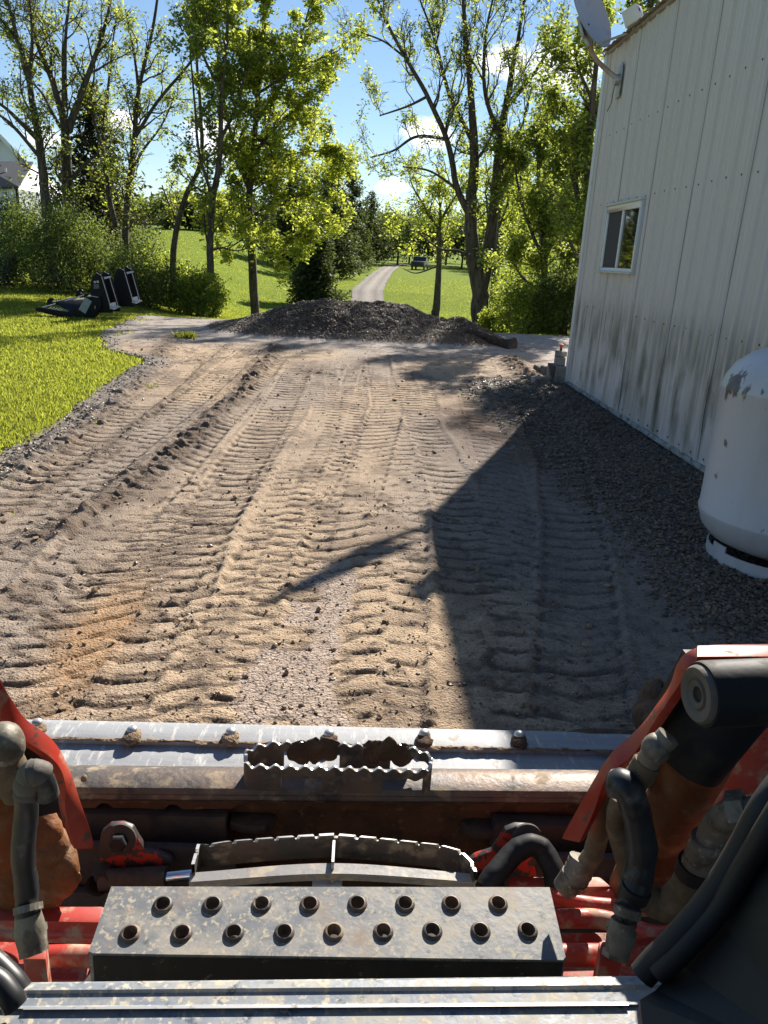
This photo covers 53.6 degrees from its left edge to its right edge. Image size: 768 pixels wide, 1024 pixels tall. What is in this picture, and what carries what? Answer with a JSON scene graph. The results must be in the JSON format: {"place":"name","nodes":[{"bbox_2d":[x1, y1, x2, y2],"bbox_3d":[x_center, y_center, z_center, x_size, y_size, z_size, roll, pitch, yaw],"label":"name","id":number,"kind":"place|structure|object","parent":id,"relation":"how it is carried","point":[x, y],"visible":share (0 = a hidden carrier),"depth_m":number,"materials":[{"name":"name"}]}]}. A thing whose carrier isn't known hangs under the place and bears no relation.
{"place":"outdoors","nodes":[
{"label":"outdoors","id":0,"kind":"place"},
{"bbox_2d":[0,282,218,512],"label":"lawn grass","id":1,"kind":"structure","parent":0,"point":[13,408],"depth_m":8.94,"materials":[{"name":"green plant"}]},
{"bbox_2d":[0,221,569,443],"bbox_3d":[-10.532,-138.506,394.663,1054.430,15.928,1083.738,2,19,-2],"label":"ground","id":2,"kind":"structure","parent":0,"point":[453,271],"depth_m":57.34,"materials":[{"name":"green plant"}]},
{"bbox_2d":[0,247,38,286],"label":"bush","id":3,"kind":"object","parent":2,"relation":"on","point":[6,277],"visible":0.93,"depth_m":21.70,"materials":[{"name":"green plant"}]},
{"bbox_2d":[0,165,42,278],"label":"bush","id":4,"kind":"object","parent":2,"relation":"on","point":[2,209],"visible":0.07,"depth_m":27.51,"materials":[{"name":"green plant"}]},
{"bbox_2d":[0,134,61,238],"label":"white house","id":5,"kind":"structure","parent":2,"relation":"on","point":[9,167],"depth_m":52.21,"materials":[{"name":"white"}]},
{"bbox_2d":[0,171,65,282],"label":"bush","id":6,"kind":"object","parent":2,"relation":"on","point":[16,226],"visible":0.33,"depth_m":25.54,"materials":[{"name":"green plant"}]},
{"bbox_2d":[0,0,79,283],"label":"bare limbed tree","id":7,"kind":"object","parent":2,"relation":"on","point":[36,133],"visible":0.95,"depth_m":22.00,"materials":[{"name":"green plant"}]},
{"bbox_2d":[0,176,112,293],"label":"bush","id":8,"kind":"object","parent":2,"relation":"on","point":[62,234],"visible":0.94,"depth_m":21.37,"materials":[{"name":"green plant"}]},
{"bbox_2d":[0,0,146,285],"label":"forked tree","id":9,"kind":"object","parent":2,"relation":"on","point":[66,126],"visible":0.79,"depth_m":22.88,"materials":[{"name":"green plant"}]},
{"bbox_2d":[36,267,141,317],"bbox_3d":[-5.636,-4.216,14.558,1.812,0.984,0.814,2,19,-2],"label":"grapple attachment","id":10,"kind":"object","parent":2,"relation":"on","point":[106,295],"visible":0.98,"depth_m":14.37,"materials":[{"name":"black paint"}]},
{"bbox_2d":[27,82,172,272],"bbox_3d":[-11.890,-13.357,31.106,5.849,8.059,5.836,2,19,-2],"label":"cedar tree","id":11,"kind":"object","parent":2,"relation":"on","point":[88,143],"visible":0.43,"depth_m":30.38,"materials":[{"name":"green plant"}]},
{"bbox_2d":[57,203,147,289],"bbox_3d":[-8.566,-7.877,23.005,3.072,2.708,2.350,17,23,35],"label":"bush","id":12,"kind":"object","parent":2,"relation":"on","point":[109,252],"visible":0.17,"depth_m":22.59,"materials":[{"name":"green plant"}]},
{"bbox_2d":[78,191,161,223],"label":"distant tree","id":13,"kind":"object","parent":2,"relation":"on","point":[140,198],"visible":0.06,"depth_m":101.58,"materials":[{"name":"green plant"}]},
{"bbox_2d":[89,235,192,309],"bbox_3d":[-6.960,-6.717,21.463,3.030,2.053,2.743,2,19,-2],"label":"bush","id":14,"kind":"object","parent":2,"relation":"on","point":[145,277],"visible":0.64,"depth_m":21.03,"materials":[{"name":"green plant"}]},
{"bbox_2d":[73,0,210,253],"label":"multi stem tree","id":15,"kind":"object","parent":2,"relation":"on","point":[134,135],"visible":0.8,"depth_m":24.02,"materials":[{"name":"green plant"}]},
{"bbox_2d":[102,207,183,269],"bbox_3d":[-9.586,-9.728,29.153,3.065,3.721,3.916,-7,21,-26],"label":"bush","id":16,"kind":"object","parent":2,"relation":"on","point":[132,238],"visible":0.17,"depth_m":29.14,"materials":[{"name":"green plant"}]},
{"bbox_2d":[135,192,168,217],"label":"distant tree","id":17,"kind":"object","parent":2,"relation":"on","point":[150,202],"visible":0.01,"depth_m":118.62,"materials":[{"name":"green plant"}]},
{"bbox_2d":[130,187,204,224],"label":"distant tree","id":18,"kind":"object","parent":2,"relation":"on","point":[148,209],"visible":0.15,"depth_m":98.48,"materials":[{"name":"green plant"}]},
{"bbox_2d":[137,237,199,304],"bbox_3d":[-7.497,-8.080,25.680,3.033,2.336,2.851,2,19,-2],"label":"bush","id":19,"kind":"object","parent":2,"relation":"on","point":[162,259],"visible":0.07,"depth_m":25.50,"materials":[{"name":"green plant"}]},
{"bbox_2d":[155,191,216,230],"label":"distant tree","id":20,"kind":"object","parent":2,"relation":"on","point":[193,212],"visible":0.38,"depth_m":86.47,"materials":[{"name":"green plant"}]},
{"bbox_2d":[155,0,228,308],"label":"leaning tree","id":21,"kind":"object","parent":2,"relation":"on","point":[177,215],"visible":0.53,"depth_m":23.96,"materials":[{"name":"green plant"}]},
{"bbox_2d":[161,260,231,318],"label":"bush","id":22,"kind":"object","parent":2,"relation":"on","point":[203,296],"visible":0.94,"depth_m":21.68,"materials":[{"name":"green plant"}]},
{"bbox_2d":[150,0,281,313],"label":"maple tree","id":23,"kind":"object","parent":2,"relation":"on","point":[199,39],"visible":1,"depth_m":21.84,"materials":[{"name":"green plant"}]},
{"bbox_2d":[219,196,262,230],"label":"distant tree","id":24,"kind":"object","parent":2,"relation":"on","point":[232,226],"visible":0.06,"depth_m":109.69,"materials":[{"name":"green plant"}]},
{"bbox_2d":[237,183,294,233],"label":"distant tree","id":25,"kind":"object","parent":2,"relation":"on","point":[257,218],"visible":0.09,"depth_m":100.11,"materials":[{"name":"green plant"}]},
{"bbox_2d":[164,0,375,313],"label":"maple tree","id":26,"kind":"object","parent":2,"relation":"on","point":[275,162],"visible":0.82,"depth_m":23.50,"materials":[{"name":"green plant"}]},
{"bbox_2d":[254,169,310,270],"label":"pine tree","id":27,"kind":"object","parent":2,"relation":"on","point":[282,225],"visible":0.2,"depth_m":73.76,"materials":[{"name":"green plant"}]},
{"bbox_2d":[280,197,351,303],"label":"spruce bush","id":28,"kind":"object","parent":2,"relation":"on","point":[311,280],"visible":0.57,"depth_m":46.96,"materials":[{"name":"green plant"}]},
{"bbox_2d":[290,164,371,279],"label":"pine tree","id":29,"kind":"object","parent":2,"relation":"on","point":[349,265],"visible":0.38,"depth_m":70.39,"materials":[{"name":"green plant"}]},
{"bbox_2d":[339,166,382,270],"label":"pine tree","id":30,"kind":"object","parent":2,"relation":"on","point":[356,192],"visible":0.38,"depth_m":88.06,"materials":[{"name":"green plant"}]},
{"bbox_2d":[349,190,406,265],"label":"pine tree","id":31,"kind":"object","parent":2,"relation":"on","point":[381,241],"visible":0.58,"depth_m":113.26,"materials":[{"name":"green plant"}]},
{"bbox_2d":[351,263,410,301],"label":"gravel lane","id":32,"kind":"structure","parent":2,"relation":"on","point":[370,288],"depth_m":60.95,"materials":[{"name":"grey gravel"}]},
{"bbox_2d":[0,299,767,731],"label":"dirt yard","id":33,"kind":"structure","parent":2,"relation":"on","point":[384,367],"depth_m":3.79,"materials":[{"name":"brown soil"}]},
{"bbox_2d":[0,315,173,506],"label":"gravel margin","id":34,"kind":"object","parent":33,"relation":"on","point":[42,435],"visible":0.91,"depth_m":6.09,"materials":[{"name":"grey gravel"}]},
{"bbox_2d":[171,329,197,338],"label":"grass tuft","id":35,"kind":"object","parent":33,"relation":"on","point":[188,335],"visible":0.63,"depth_m":11.98,"materials":[{"name":"green plant"}]},
{"bbox_2d":[202,298,502,346],"bbox_3d":[-0.535,-3.463,13.546,5.485,0.618,2.126,2,19,-2],"label":"gravel pile","id":36,"kind":"object","parent":33,"relation":"on","point":[245,321],"visible":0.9,"depth_m":13.24,"materials":[{"name":"grey gravel"}]},
{"bbox_2d":[466,328,517,348],"bbox_3d":[1.820,-2.940,13.096,0.919,0.359,0.281,12,21,25],"label":"log","id":37,"kind":"object","parent":36,"relation":"on","point":[511,343],"visible":0.92,"depth_m":13.02,"materials":[{"name":"wood"}]},
{"bbox_2d":[0,337,767,730],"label":"soil clods","id":38,"kind":"object","parent":33,"relation":"on","point":[286,671],"visible":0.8,"depth_m":3.38,"materials":[{"name":"brown soil"}]},
{"bbox_2d":[0,644,767,1023],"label":"skid steer loader","id":39,"kind":"object","parent":33,"relation":"on","point":[658,914],"visible":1,"depth_m":1.15,"materials":[{"name":"red metal"}]},
{"bbox_2d":[26,674,667,938],"bbox_3d":[-0.253,0.591,1.851,2.326,0.390,0.982,2,19,-2],"label":"loader bucket","id":40,"kind":"object","parent":39,"relation":"attached to","point":[467,791],"visible":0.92,"depth_m":1.63,"materials":[{"name":"metal"}]},
{"bbox_2d":[533,363,541,371],"bbox_3d":[2.103,-1.945,10.260,0.135,0.104,0.228,14,22,30],"label":"rock","id":41,"kind":"object","parent":33,"relation":"on","point":[536,367],"visible":0.45,"depth_m":10.18,"materials":[{"name":"grey stone"}]},
{"bbox_2d":[531,376,549,382],"bbox_3d":[1.869,-1.567,9.110,0.208,0.146,0.144,-3,19,-16],"label":"concrete block","id":42,"kind":"object","parent":33,"relation":"on","point":[540,378],"visible":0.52,"depth_m":9.05,"materials":[{"name":"concrete"}]},
{"bbox_2d":[539,365,546,375],"bbox_3d":[2.171,-1.840,9.963,0.257,0.165,0.178,17,23,36],"label":"rock","id":43,"kind":"object","parent":33,"relation":"on","point":[543,370],"visible":0.34,"depth_m":9.94,"materials":[{"name":"grey stone"}]},
{"bbox_2d":[546,363,566,382],"bbox_3d":[2.128,-1.699,9.355,0.157,0.220,0.360,1,19,-6],"label":"concrete block","id":44,"kind":"object","parent":33,"relation":"on","point":[556,373],"depth_m":9.21,"materials":[{"name":"grey concrete"}]},
{"bbox_2d":[554,355,565,365],"bbox_3d":[2.165,-1.868,9.363,0.118,0.090,0.260,5,19,6],"label":"concrete block","id":45,"kind":"object","parent":44,"relation":"on","point":[558,360],"depth_m":9.24,"materials":[{"name":"grey concrete"}]},
{"bbox_2d":[555,350,566,356],"bbox_3d":[2.183,-1.955,9.376,0.088,0.060,0.160,-3,19,-16],"label":"concrete block","id":46,"kind":"object","parent":45,"relation":"on","point":[559,353],"depth_m":9.32,"materials":[{"name":"grey concrete"}]},
{"bbox_2d":[451,375,767,644],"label":"gravel bank","id":47,"kind":"structure","parent":33,"relation":"on","point":[725,618],"depth_m":4.46,"materials":[{"name":"grey gravel"}]},
{"bbox_2d":[698,347,767,578],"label":"propane tank","id":48,"kind":"object","parent":47,"relation":"on","point":[733,504],"visible":0.93,"depth_m":3.53,"materials":[{"name":"metal"}]},
{"bbox_2d":[365,225,407,259],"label":"distant tree","id":49,"kind":"object","parent":2,"relation":"on","point":[401,254],"visible":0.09,"depth_m":165.69,"materials":[{"name":"green plant"}]},
{"bbox_2d":[369,205,424,264],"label":"distant tree","id":50,"kind":"object","parent":2,"relation":"on","point":[406,236],"visible":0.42,"depth_m":120.30,"materials":[{"name":"green plant"}]},
{"bbox_2d":[394,209,432,262],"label":"distant tree","id":51,"kind":"object","parent":2,"relation":"on","point":[416,246],"visible":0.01,"depth_m":140.33,"materials":[{"name":"green plant"}]},
{"bbox_2d":[411,256,428,269],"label":"pickup truck","id":52,"kind":"object","parent":2,"relation":"on","point":[419,261],"visible":0.92,"depth_m":105.37,"materials":[{"name":"paint"}]},
{"bbox_2d":[389,214,452,262],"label":"distant tree","id":53,"kind":"object","parent":2,"relation":"on","point":[435,231],"visible":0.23,"depth_m":126.06,"materials":[{"name":"green plant"}]},
{"bbox_2d":[378,147,488,315],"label":"lawn tree","id":54,"kind":"object","parent":2,"relation":"on","point":[436,187],"visible":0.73,"depth_m":43.00,"materials":[{"name":"green plant"}]},
{"bbox_2d":[414,207,461,264],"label":"distant tree","id":55,"kind":"object","parent":2,"relation":"on","point":[451,215],"visible":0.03,"depth_m":140.41,"materials":[{"name":"green plant"}]},
{"bbox_2d":[322,0,583,324],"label":"twin trunk tree","id":56,"kind":"object","parent":2,"relation":"on","point":[479,282],"visible":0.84,"depth_m":21.40,"materials":[{"name":"green plant"}]},
{"bbox_2d":[423,212,484,268],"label":"distant tree","id":57,"kind":"object","parent":2,"relation":"on","point":[456,245],"visible":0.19,"depth_m":121.86,"materials":[{"name":"green plant"}]},
{"bbox_2d":[451,213,506,263],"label":"distant tree","id":58,"kind":"object","parent":2,"relation":"on","point":[462,228],"visible":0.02,"depth_m":129.54,"materials":[{"name":"green plant"}]},
{"bbox_2d":[459,201,515,270],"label":"distant tree","id":59,"kind":"object","parent":2,"relation":"on","point":[482,234],"visible":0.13,"depth_m":111.22,"materials":[{"name":"green plant"}]},
{"bbox_2d":[477,301,513,333],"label":"bush","id":60,"kind":"object","parent":2,"relation":"on","point":[487,318],"visible":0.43,"depth_m":21.21,"materials":[{"name":"green plant"}]},
{"bbox_2d":[481,151,533,308],"bbox_3d":[4.526,-10.340,29.332,1.929,6.952,2.147,18,23,37],"label":"slim tree","id":61,"kind":"object","parent":2,"relation":"on","point":[501,217],"visible":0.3,"depth_m":28.98,"materials":[{"name":"green plant"}]},
{"bbox_2d":[479,155,560,271],"bbox_3d":[6.755,-13.426,37.962,5.882,8.592,3.445,13,21,28],"label":"woodland tree","id":62,"kind":"object","parent":2,"relation":"on","point":[528,181],"visible":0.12,"depth_m":37.31,"materials":[{"name":"green plant"}]},
{"bbox_2d":[467,234,576,333],"bbox_3d":[5.225,-7.701,26.341,3.919,4.034,4.440,15,22,33],"label":"bush","id":63,"kind":"object","parent":2,"relation":"on","point":[512,272],"visible":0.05,"depth_m":25.75,"materials":[{"name":"green plant"}]},
{"bbox_2d":[468,83,581,303],"bbox_3d":[4.315,-8.119,21.040,3.695,6.799,3.724,2,19,-2],"label":"woodland tree","id":64,"kind":"object","parent":2,"relation":"on","point":[531,204],"visible":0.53,"depth_m":20.85,"materials":[{"name":"green plant"}]},
{"bbox_2d":[490,271,564,334],"bbox_3d":[3.951,-5.231,19.644,2.097,1.856,2.326,-3,19,-17],"label":"bush","id":65,"kind":"object","parent":2,"relation":"on","point":[519,305],"visible":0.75,"depth_m":19.37,"materials":[{"name":"green plant"}]},
{"bbox_2d":[500,212,566,245],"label":"distant tree","id":66,"kind":"object","parent":2,"relation":"on","point":[518,219],"visible":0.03,"depth_m":92.97,"materials":[{"name":"green plant"}]},
{"bbox_2d":[502,223,577,335],"bbox_3d":[5.900,-6.841,23.264,4.297,4.410,4.003,-9,22,-32],"label":"bush","id":67,"kind":"object","parent":2,"relation":"on","point":[550,266],"visible":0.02,"depth_m":23.19,"materials":[{"name":"green plant"}]},
{"bbox_2d":[519,248,578,335],"bbox_3d":[4.641,-5.399,19.137,2.259,2.322,1.933,15,22,31],"label":"bush","id":68,"kind":"object","parent":2,"relation":"on","point":[564,292],"visible":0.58,"depth_m":18.85,"materials":[{"name":"green plant"}]},
{"bbox_2d":[524,198,573,259],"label":"distant tree","id":69,"kind":"object","parent":2,"relation":"on","point":[534,245],"visible":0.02,"depth_m":88.79,"materials":[{"name":"green plant"}]},
{"bbox_2d":[522,0,621,273],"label":"woodland tree","id":70,"kind":"object","parent":2,"relation":"on","point":[579,130],"visible":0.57,"depth_m":17.64,"materials":[{"name":"green plant"}]},
{"bbox_2d":[573,0,660,60],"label":"woodland tree","id":71,"kind":"object","parent":2,"relation":"on","point":[649,5],"visible":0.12,"depth_m":14.94,"materials":[{"name":"green plant"}]},
{"bbox_2d":[0,0,658,253],"label":"sky","id":72,"kind":"structure","parent":0,"point":[349,92],"materials":[{"name":"blue"}]},
{"bbox_2d":[565,0,767,472],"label":"metal building","id":73,"kind":"structure","parent":0,"point":[669,326],"depth_m":6.09,"materials":[{"name":"white metal"}]},
{"bbox_2d":[574,0,642,110],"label":"satellite dish","id":74,"kind":"object","parent":73,"relation":"attached to","point":[593,22],"visible":0.97,"depth_m":7.58,"materials":[{"name":"metal"}]},
{"bbox_2d":[595,198,646,274],"bbox_3d":[2.307,-2.673,7.415,0.090,0.656,1.100,2,19,-2],"label":"window","id":75,"kind":"structure","parent":73,"relation":"in","point":[623,224],"depth_m":7.35,"materials":[{"name":"glass"}]}
]}

